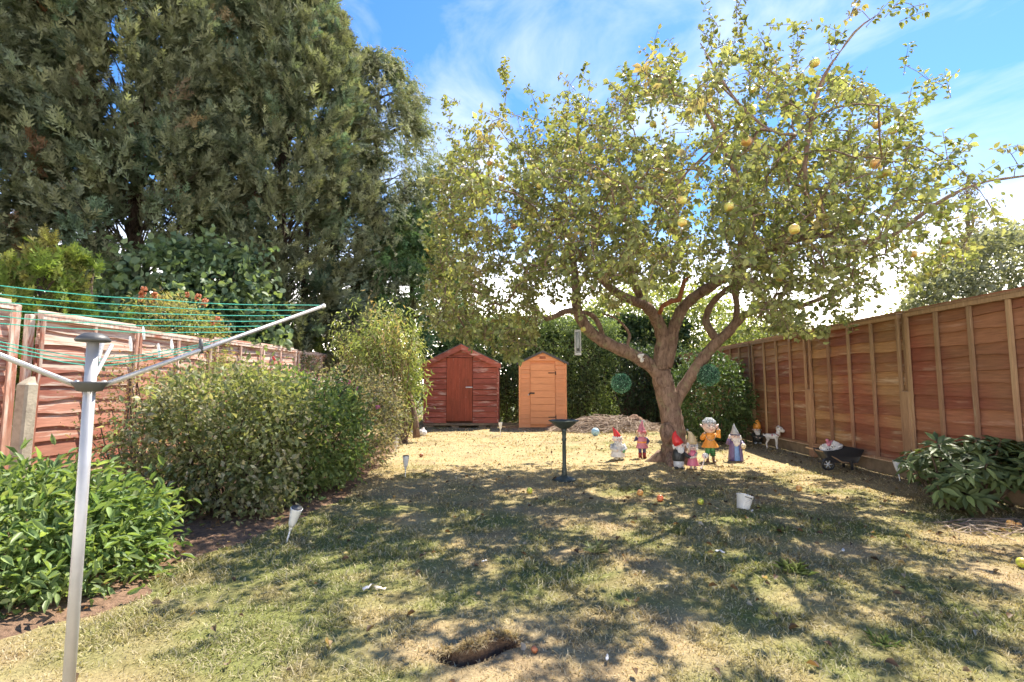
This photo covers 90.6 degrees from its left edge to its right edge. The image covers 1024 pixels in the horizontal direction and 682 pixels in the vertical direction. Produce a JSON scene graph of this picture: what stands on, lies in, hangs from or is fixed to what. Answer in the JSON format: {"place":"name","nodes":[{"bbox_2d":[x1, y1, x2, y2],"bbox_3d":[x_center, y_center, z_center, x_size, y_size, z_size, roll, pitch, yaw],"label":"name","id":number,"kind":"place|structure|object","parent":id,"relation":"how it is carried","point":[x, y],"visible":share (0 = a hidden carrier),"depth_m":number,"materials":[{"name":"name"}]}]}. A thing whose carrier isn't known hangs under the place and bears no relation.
{"place":"outdoors","nodes":[
{"label":"outdoors","id":0,"kind":"place"},
{"bbox_2d":[0,434,411,638],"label":"flower bed soil","id":1,"kind":"structure","parent":0,"point":[23,621],"depth_m":3.49,"materials":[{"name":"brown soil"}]},
{"bbox_2d":[0,433,200,618],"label":"leafy shrub","id":2,"kind":"object","parent":1,"relation":"on","point":[123,525],"visible":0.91,"depth_m":2.79,"materials":[{"name":"green plant"}]},
{"bbox_2d":[49,340,275,488],"bbox_3d":[-3.556,0.784,5.237,1.880,1.617,1.077,0,-5,0],"label":"rusty shrub","id":3,"kind":"object","parent":1,"relation":"on","point":[133,392],"visible":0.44,"depth_m":5.14,"materials":[{"name":"green plant"}]},
{"bbox_2d":[76,328,331,525],"bbox_3d":[-2.721,0.734,4.510,2.219,1.619,1.546,0,-5,0],"label":"privet shrub","id":4,"kind":"object","parent":1,"relation":"on","point":[206,479],"visible":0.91,"depth_m":4.15,"materials":[{"name":"green plant"}]},
{"bbox_2d":[136,343,300,463],"bbox_3d":[-4.101,0.908,7.406,2.119,1.752,3.282,0,-5,0],"label":"climbing shrub","id":5,"kind":"object","parent":1,"relation":"on","point":[222,357],"visible":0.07,"depth_m":7.12,"materials":[{"name":"green plant"}]},
{"bbox_2d":[207,357,384,502],"bbox_3d":[-2.251,0.883,5.226,1.771,1.454,1.616,0,-5,0],"label":"privet shrub","id":6,"kind":"object","parent":1,"relation":"on","point":[327,473],"visible":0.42,"depth_m":5.07,"materials":[{"name":"green plant"}]},
{"bbox_2d":[246,355,420,476],"bbox_3d":[-2.304,0.939,6.590,2.225,1.555,2.092,3,-6,-29],"label":"flowering shrub","id":7,"kind":"object","parent":1,"relation":"on","point":[382,443],"visible":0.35,"depth_m":6.45,"materials":[{"name":"green plant"}]},
{"bbox_2d":[323,287,435,442],"bbox_3d":[-2.622,0.462,9.906,2.318,3.002,1.970,0,-5,0],"label":"tall shrub","id":8,"kind":"object","parent":1,"relation":"on","point":[391,350],"visible":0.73,"depth_m":9.67,"materials":[{"name":"green plant"}]},
{"bbox_2d":[10,387,601,445],"bbox_3d":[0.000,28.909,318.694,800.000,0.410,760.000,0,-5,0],"label":"ground","id":9,"kind":"structure","parent":0,"point":[365,409],"depth_m":24.44,"materials":[{"name":"brown soil"}]},
{"bbox_2d":[0,248,55,435],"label":"columnar conifer","id":10,"kind":"object","parent":9,"relation":"on","point":[19,275],"visible":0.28,"depth_m":7.33,"materials":[{"name":"green plant"}]},
{"bbox_2d":[0,223,85,399],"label":"columnar conifer","id":11,"kind":"object","parent":9,"relation":"on","point":[39,258],"visible":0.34,"depth_m":7.61,"materials":[{"name":"green plant"}]},
{"bbox_2d":[21,239,96,372],"bbox_3d":[-7.005,0.106,7.911,1.148,3.555,1.130,0,-5,0],"label":"columnar conifer","id":12,"kind":"object","parent":9,"relation":"on","point":[73,250],"visible":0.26,"depth_m":7.88,"materials":[{"name":"green plant"}]},
{"bbox_2d":[0,0,145,382],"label":"conifer tree","id":13,"kind":"object","parent":9,"relation":"on","point":[13,44],"visible":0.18,"depth_m":11.06,"materials":[{"name":"green plant"}]},
{"bbox_2d":[35,250,135,336],"bbox_3d":[-6.671,0.182,8.019,1.079,3.422,1.374,-4,-6,36],"label":"columnar conifer","id":14,"kind":"object","parent":9,"relation":"on","point":[95,268],"visible":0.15,"depth_m":8.12,"materials":[{"name":"green plant"}]},
{"bbox_2d":[0,0,279,395],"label":"conifer tree","id":15,"kind":"object","parent":9,"relation":"on","point":[143,125],"visible":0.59,"depth_m":11.60,"materials":[{"name":"green plant"}]},
{"bbox_2d":[79,215,303,372],"bbox_3d":[-7.451,-0.431,11.552,5.303,5.157,3.565,0,-5,0],"label":"broadleaf tree","id":16,"kind":"object","parent":9,"relation":"on","point":[171,253],"visible":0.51,"depth_m":11.17,"materials":[{"name":"green plant"}]},
{"bbox_2d":[140,31,340,337],"bbox_3d":[-9.578,-6.117,17.613,7.080,17.623,6.754,0,-5,0],"label":"conifer tree","id":17,"kind":"object","parent":9,"relation":"on","point":[301,126],"depth_m":17.42,"materials":[{"name":"green plant"}]},
{"bbox_2d":[144,0,401,388],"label":"conifer tree","id":18,"kind":"object","parent":9,"relation":"on","point":[327,59],"visible":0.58,"depth_m":13.79,"materials":[{"name":"green plant"}]},
{"bbox_2d":[278,205,284,337],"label":"tree trunk","id":19,"kind":"object","parent":9,"relation":"on","point":[281,230],"visible":0.07,"depth_m":15.21,"materials":[{"name":"brown plant"}]},
{"bbox_2d":[301,203,309,334],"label":"tree trunk","id":20,"kind":"object","parent":9,"relation":"on","point":[306,251],"visible":0.05,"depth_m":15.45,"materials":[{"name":"brown plant"}]},
{"bbox_2d":[299,331,335,388],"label":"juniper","id":21,"kind":"object","parent":9,"relation":"on","point":[320,348],"visible":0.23,"depth_m":13.81,"materials":[{"name":"green plant"}]},
{"bbox_2d":[284,44,479,417],"bbox_3d":[-4.945,-3.952,17.258,6.256,13.247,6.356,-5,-7,44],"label":"conifer tree","id":22,"kind":"object","parent":9,"relation":"on","point":[411,119],"visible":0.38,"depth_m":16.64,"materials":[{"name":"green plant"}]},
{"bbox_2d":[334,198,487,417],"bbox_3d":[-3.146,-1.129,16.596,5.727,7.510,5.519,-5,-7,44],"label":"conifer tree","id":23,"kind":"object","parent":9,"relation":"on","point":[404,251],"visible":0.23,"depth_m":15.54,"materials":[{"name":"green plant"}]},
{"bbox_2d":[437,310,694,417],"bbox_3d":[1.833,0.824,17.409,9.120,3.938,1.482,0,-5,0],"label":"hedge","id":24,"kind":"object","parent":9,"relation":"on","point":[632,325],"visible":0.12,"depth_m":17.19,"materials":[{"name":"green plant"}]},
{"bbox_2d":[566,277,754,397],"bbox_3d":[5.314,0.074,19.106,8.036,5.466,4.819,0,-5,0],"label":"sunlit tree","id":25,"kind":"object","parent":9,"relation":"on","point":[699,305],"visible":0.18,"depth_m":18.06,"materials":[{"name":"green plant"}]},
{"bbox_2d":[680,309,814,353],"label":"sunlit tree","id":26,"kind":"object","parent":9,"relation":"on","point":[735,338],"visible":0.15,"depth_m":16.11,"materials":[{"name":"green plant"}]},
{"bbox_2d":[872,303,894,315],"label":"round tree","id":27,"kind":"object","parent":9,"relation":"on","point":[886,311],"visible":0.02,"depth_m":17.80,"materials":[{"name":"green plant"}]},
{"bbox_2d":[887,215,1023,312],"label":"grey tree","id":28,"kind":"object","parent":9,"relation":"on","point":[965,279],"visible":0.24,"depth_m":14.59,"materials":[{"name":"green plant"}]},
{"bbox_2d":[926,179,1019,304],"bbox_3d":[17.980,-2.041,19.663,6.549,9.862,2.603,0,-5,0],"label":"pine tree","id":29,"kind":"object","parent":9,"relation":"on","point":[975,197],"visible":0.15,"depth_m":19.88,"materials":[{"name":"green plant"}]},
{"bbox_2d":[0,415,1023,681],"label":"lawn","id":30,"kind":"structure","parent":0,"point":[500,649],"depth_m":2.78,"materials":[{"name":"green plant"}]},
{"bbox_2d":[0,297,21,476],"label":"fence","id":31,"kind":"object","parent":30,"relation":"on","point":[11,335],"visible":0.8,"depth_m":5.58,"materials":[{"name":"brown wood"}]},
{"bbox_2d":[8,377,37,477],"bbox_3d":[-5.294,1.005,5.483,0.140,1.240,0.140,1,-5,6],"label":"concrete post","id":32,"kind":"object","parent":30,"relation":"on","point":[25,409],"visible":0.64,"depth_m":5.45,"materials":[{"name":"grey concrete"}]},
{"bbox_2d":[0,285,325,681],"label":"rotary clothes airer","id":33,"kind":"object","parent":30,"relation":"on","point":[89,386],"visible":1,"depth_m":1.68,"materials":[{"name":"metal"}]},
{"bbox_2d":[111,286,236,370],"bbox_3d":[-6.224,0.458,9.217,2.417,2.951,1.976,0,-5,0],"label":"buddleia","id":34,"kind":"object","parent":30,"relation":"on","point":[206,326],"visible":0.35,"depth_m":8.99,"materials":[{"name":"green plant"}]},
{"bbox_2d":[19,310,359,469],"bbox_3d":[-5.244,1.093,11.066,0.189,2.026,10.655,0,-5,3],"label":"fence","id":35,"kind":"object","parent":30,"relation":"on","point":[53,408],"visible":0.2,"depth_m":6.50,"materials":[{"name":"brown wood"}]},
{"bbox_2d":[286,505,302,542],"bbox_3d":[-1.559,1.326,3.563,0.083,0.333,0.082,17,1,1],"label":"solar light","id":36,"kind":"object","parent":30,"relation":"on","point":[295,511],"visible":0.99,"depth_m":3.54,"materials":[{"name":"white plastic"}]},
{"bbox_2d":[374,585,385,589],"bbox_3d":[-0.701,1.311,2.689,0.068,0.019,0.024,-2,-5,18],"label":"paper scrap","id":37,"kind":"object","parent":30,"relation":"on","point":[378,587],"visible":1,"depth_m":2.69,"materials":[{"name":"white paper"}]},
{"bbox_2d":[403,455,408,476],"bbox_3d":[-1.268,1.527,6.032,0.080,0.327,0.082,-3,-7,27],"label":"solar light","id":38,"kind":"object","parent":30,"relation":"on","point":[405,460],"visible":0.98,"depth_m":6.02,"materials":[{"name":"white plastic"}]},
{"bbox_2d":[420,427,426,435],"bbox_3d":[-1.945,1.968,10.954,0.208,0.193,0.177,0,-5,0],"label":"plastic bag","id":39,"kind":"object","parent":30,"relation":"on","point":[423,432],"visible":0.7,"depth_m":10.90,"materials":[{"name":"white plastic"}]},
{"bbox_2d":[421,343,501,427],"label":"garden shed","id":40,"kind":"structure","parent":30,"relation":"on","point":[464,389],"depth_m":13.11,"materials":[{"name":"wood"}]},
{"bbox_2d":[446,358,472,420],"bbox_3d":[-1.356,1.253,13.117,0.672,1.630,0.088,0,-5,0],"label":"door","id":41,"kind":"structure","parent":40,"relation":"in","point":[459,401],"depth_m":13.10,"materials":[{"name":"wood"}]},
{"bbox_2d":[29,428,1021,681],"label":"fallen leaves","id":42,"kind":"object","parent":30,"relation":"on","point":[717,670],"visible":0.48,"depth_m":3.55,"materials":[{"name":"brown plant"}]},
{"bbox_2d":[526,487,532,493],"bbox_3d":[0.179,1.529,5.176,0.063,0.065,0.051,-8,-9,-39],"label":"windfall apple","id":43,"kind":"object","parent":30,"relation":"on","point":[529,490],"visible":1,"depth_m":5.16,"materials":[{"name":"green food"}]},
{"bbox_2d":[443,307,625,422],"bbox_3d":[0.614,0.682,15.709,5.816,3.695,2.548,0,-5,0],"label":"hedge","id":44,"kind":"object","parent":30,"relation":"on","point":[570,322],"visible":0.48,"depth_m":15.07,"materials":[{"name":"green plant"}]},
{"bbox_2d":[531,645,537,653],"bbox_3d":[0.092,1.258,2.067,0.024,0.030,0.030,-34,-19,-10],"label":"windfall apple","id":45,"kind":"object","parent":30,"relation":"on","point":[534,649],"visible":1,"depth_m":2.06,"materials":[{"name":"food"}]},
{"bbox_2d":[516,350,568,428],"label":"garden shed","id":46,"kind":"structure","parent":30,"relation":"on","point":[542,387],"depth_m":12.91,"materials":[{"name":"wood"}]},
{"bbox_2d":[528,364,555,423],"bbox_3d":[0.762,1.353,12.905,0.717,1.524,0.092,0,-5,0],"label":"door","id":47,"kind":"structure","parent":46,"relation":"in","point":[542,410],"depth_m":12.90,"materials":[{"name":"orange wood"}]},
{"bbox_2d":[548,419,578,482],"bbox_3d":[0.609,1.273,5.913,0.337,0.692,0.337,-2,-5,22],"label":"bath","id":48,"kind":"object","parent":30,"relation":"on","point":[563,425],"visible":0.99,"depth_m":5.87,"materials":[{"name":"grey metal"}]},
{"bbox_2d":[591,428,598,435],"bbox_3d":[1.815,1.980,11.042,0.176,0.176,0.176,0,-5,0],"label":"play ball","id":49,"kind":"object","parent":30,"relation":"on","point":[594,431],"visible":1,"depth_m":10.98,"materials":[{"name":"plastic"}]},
{"bbox_2d":[579,536,611,555],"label":"grass tuft","id":50,"kind":"object","parent":30,"relation":"on","point":[595,548],"visible":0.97,"depth_m":3.32,"materials":[{"name":"green plant"}]},
{"bbox_2d":[544,414,660,433],"bbox_3d":[2.328,1.958,12.200,3.223,0.389,1.951,0,-5,0],"label":"brushwood pile","id":51,"kind":"object","parent":30,"relation":"on","point":[618,424],"visible":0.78,"depth_m":11.94,"materials":[{"name":"brown wood"}]},
{"bbox_2d":[585,414,642,428],"bbox_3d":[2.521,2.090,12.535,1.508,0.562,0.488,0,-5,5],"label":"soil mound","id":52,"kind":"object","parent":30,"relation":"on","point":[635,416],"visible":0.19,"depth_m":12.40,"materials":[{"name":"brown soil"}]},
{"bbox_2d":[610,427,626,459],"bbox_3d":[1.551,1.498,7.421,0.269,0.474,0.200,1,-5,-9],"label":"garden gnome","id":53,"kind":"object","parent":30,"relation":"on","point":[618,448],"visible":1,"depth_m":7.37,"materials":[{"name":"white ceramic"}]},
{"bbox_2d":[637,489,642,495],"bbox_3d":[1.282,1.520,5.074,0.063,0.065,0.051,-2,18,-38],"label":"windfall apple","id":54,"kind":"object","parent":30,"relation":"on","point":[639,492],"visible":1,"depth_m":5.05,"materials":[{"name":"orange food"}]},
{"bbox_2d":[634,420,649,458],"bbox_3d":[1.942,1.467,7.565,0.242,0.562,0.142,0,-5,-3],"label":"garden gnome","id":55,"kind":"object","parent":30,"relation":"on","point":[642,440],"visible":0.99,"depth_m":7.53,"materials":[{"name":"pink ceramic"}]},
{"bbox_2d":[604,334,697,424],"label":"hedge","id":56,"kind":"object","parent":30,"relation":"on","point":[631,400],"visible":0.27,"depth_m":14.32,"materials":[{"name":"green plant"}]},
{"bbox_2d":[657,495,663,501],"bbox_3d":[1.405,1.494,4.809,0.065,0.063,0.051,0,-43,0],"label":"windfall apple","id":57,"kind":"object","parent":30,"relation":"on","point":[660,498],"visible":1,"depth_m":4.79,"materials":[{"name":"red food"}]},
{"bbox_2d":[667,525,685,535],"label":"grass tuft","id":58,"kind":"object","parent":30,"relation":"on","point":[679,531],"visible":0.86,"depth_m":3.77,"materials":[{"name":"green plant"}]},
{"bbox_2d":[672,429,698,468],"bbox_3d":[2.275,1.415,6.646,0.346,0.519,0.176,0,-5,0],"label":"gnome couple","id":59,"kind":"object","parent":30,"relation":"on","point":[679,454],"visible":0.99,"depth_m":6.61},
{"bbox_2d":[697,498,703,504],"bbox_3d":[1.749,1.488,4.703,0.051,0.063,0.065,17,-28,43],"label":"windfall apple","id":60,"kind":"object","parent":30,"relation":"on","point":[700,501],"visible":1,"depth_m":4.68,"materials":[{"name":"green food"}]},
{"bbox_2d":[700,453,708,468],"bbox_3d":[2.527,1.575,6.646,0.113,0.212,0.084,2,-5,-26],"label":"eyeball stake","id":61,"kind":"object","parent":30,"relation":"on","point":[705,456],"visible":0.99,"depth_m":6.63,"materials":[{"name":"white plastic"}]},
{"bbox_2d":[656,345,760,443],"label":"laurel bush","id":62,"kind":"object","parent":30,"relation":"on","point":[729,376],"visible":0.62,"depth_m":9.63,"materials":[{"name":"green plant"}]},
{"bbox_2d":[700,418,720,462],"bbox_3d":[2.844,1.420,7.253,0.244,0.636,0.227,-5,-7,43],"label":"garden elf","id":63,"kind":"object","parent":30,"relation":"on","point":[709,426],"visible":0.99,"depth_m":7.23,"materials":[{"name":"orange ceramic"}]},
{"bbox_2d":[416,0,1023,466],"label":"apple tree","id":64,"kind":"object","parent":30,"relation":"on","point":[740,212],"visible":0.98,"depth_m":5.12,"materials":[{"name":"green plant"}]},
{"bbox_2d":[574,330,580,354],"bbox_3d":[0.906,-0.026,6.974,0.090,0.443,0.059,0,-5,0],"label":"bird feeder","id":65,"kind":"object","parent":64,"relation":"hanging from","point":[577,339],"visible":0.93,"depth_m":6.96,"materials":[{"name":"plastic"}]},
{"bbox_2d":[611,356,631,393],"bbox_3d":[1.527,0.421,7.113,0.304,0.648,0.299,0,-5,0],"label":"topiary ball","id":66,"kind":"object","parent":64,"relation":"hanging from","point":[621,383],"visible":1,"depth_m":7.02,"materials":[{"name":"green plant"}]},
{"bbox_2d":[637,352,644,361],"bbox_3d":[1.784,0.223,7.007,0.101,0.147,0.061,0,-5,0],"label":"bird ornament","id":67,"kind":"object","parent":64,"relation":"hanging from","point":[640,356],"visible":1,"depth_m":6.99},
{"bbox_2d":[697,363,720,385],"bbox_3d":[2.715,0.400,7.007,0.334,0.464,0.336,0,-5,0],"label":"topiary ball","id":68,"kind":"object","parent":64,"relation":"hanging from","point":[709,375],"visible":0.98,"depth_m":6.92,"materials":[{"name":"green plant"}]},
{"bbox_2d":[726,424,745,460],"bbox_3d":[3.279,1.483,7.431,0.272,0.536,0.184,-2,-5,21],"label":"garden wizard","id":69,"kind":"object","parent":30,"relation":"on","point":[735,443],"visible":1,"depth_m":7.38,"materials":[{"name":"purple ceramic"}]},
{"bbox_2d":[736,493,753,509],"bbox_3d":[2.086,1.450,4.554,0.138,0.128,0.138,20,-19,-4],"label":"plastic tub","id":70,"kind":"object","parent":30,"relation":"on","point":[744,501],"visible":0.84,"depth_m":4.51,"materials":[{"name":"white plastic"}]},
{"bbox_2d":[751,420,763,443],"bbox_3d":[4.597,1.701,9.497,0.226,0.450,0.172,-2,-5,17],"label":"garden gnome","id":71,"kind":"object","parent":30,"relation":"on","point":[756,436],"visible":0.98,"depth_m":9.46,"materials":[{"name":"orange ceramic"}]},
{"bbox_2d":[763,425,784,448],"bbox_3d":[4.544,1.663,8.771,0.257,0.401,0.277,1,-5,-14],"label":"dog figurine","id":72,"kind":"object","parent":30,"relation":"on","point":[775,436],"visible":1,"depth_m":8.74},
{"bbox_2d":[769,523,788,532],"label":"grass tuft","id":73,"kind":"object","parent":30,"relation":"on","point":[782,528],"visible":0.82,"depth_m":3.78,"materials":[{"name":"green plant"}]},
{"bbox_2d":[771,555,818,575],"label":"grass tuft","id":74,"kind":"object","parent":30,"relation":"on","point":[797,568],"visible":0.95,"depth_m":2.97,"materials":[{"name":"green plant"}]},
{"bbox_2d":[796,485,801,490],"bbox_3d":[2.990,1.535,5.282,0.051,0.063,0.065,6,-42,48],"label":"windfall apple","id":75,"kind":"object","parent":30,"relation":"on","point":[798,487],"visible":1,"depth_m":5.26,"materials":[{"name":"orange food"}]},
{"bbox_2d":[806,446,863,470],"bbox_3d":[4.259,1.538,6.695,0.591,0.313,0.298,0,-5,6],"label":"toy wheelbarrow","id":76,"kind":"object","parent":30,"relation":"on","point":[843,455],"visible":0.97,"depth_m":6.58,"materials":[{"name":"black plastic"}]},
{"bbox_2d":[672,286,1023,506],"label":"fence","id":77,"kind":"object","parent":30,"relation":"on","point":[882,391],"visible":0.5,"depth_m":6.12,"materials":[{"name":"brown wood"}]},
{"bbox_2d":[862,625,905,647],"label":"grass tuft","id":78,"kind":"object","parent":30,"relation":"on","point":[871,637],"visible":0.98,"depth_m":2.17,"materials":[{"name":"green plant"}]},
{"bbox_2d":[892,460,899,480],"bbox_3d":[4.440,1.518,5.822,0.073,0.297,0.074,9,-17,-44],"label":"solar light","id":79,"kind":"object","parent":30,"relation":"on","point":[895,464],"visible":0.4,"depth_m":5.82,"materials":[{"name":"white plastic"}]},
{"bbox_2d":[892,431,1023,516],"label":"rhododendron","id":80,"kind":"object","parent":30,"relation":"on","point":[968,474],"visible":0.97,"depth_m":4.27,"materials":[{"name":"green plant"}]},
{"bbox_2d":[923,515,1023,540],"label":"twig litter","id":81,"kind":"object","parent":30,"relation":"on","point":[981,527],"visible":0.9,"depth_m":3.84,"materials":[{"name":"brown wood"}]},
{"bbox_2d":[1006,520,1015,527],"bbox_3d":[3.821,1.409,3.881,0.052,0.084,0.059,-7,21,46],"label":"windfall apple","id":82,"kind":"object","parent":30,"relation":"on","point":[1008,522],"visible":0.69,"depth_m":3.87,"materials":[{"name":"orange food"}]},
{"bbox_2d":[1015,557,1023,567],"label":"windfall apple","id":83,"kind":"object","parent":30,"relation":"on","point":[1019,561],"visible":1,"depth_m":3.05,"materials":[{"name":"yellow food"}]},
{"bbox_2d":[0,0,1023,381],"label":"sky","id":84,"kind":"structure","parent":0,"point":[456,48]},
{"bbox_2d":[819,439,842,450],"bbox_3d":[4.231,1.394,6.712,0.304,0.207,0.163,0,-5,0],"label":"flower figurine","id":85,"kind":"object","parent":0,"point":[831,445],"visible":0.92,"depth_m":6.67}
]}

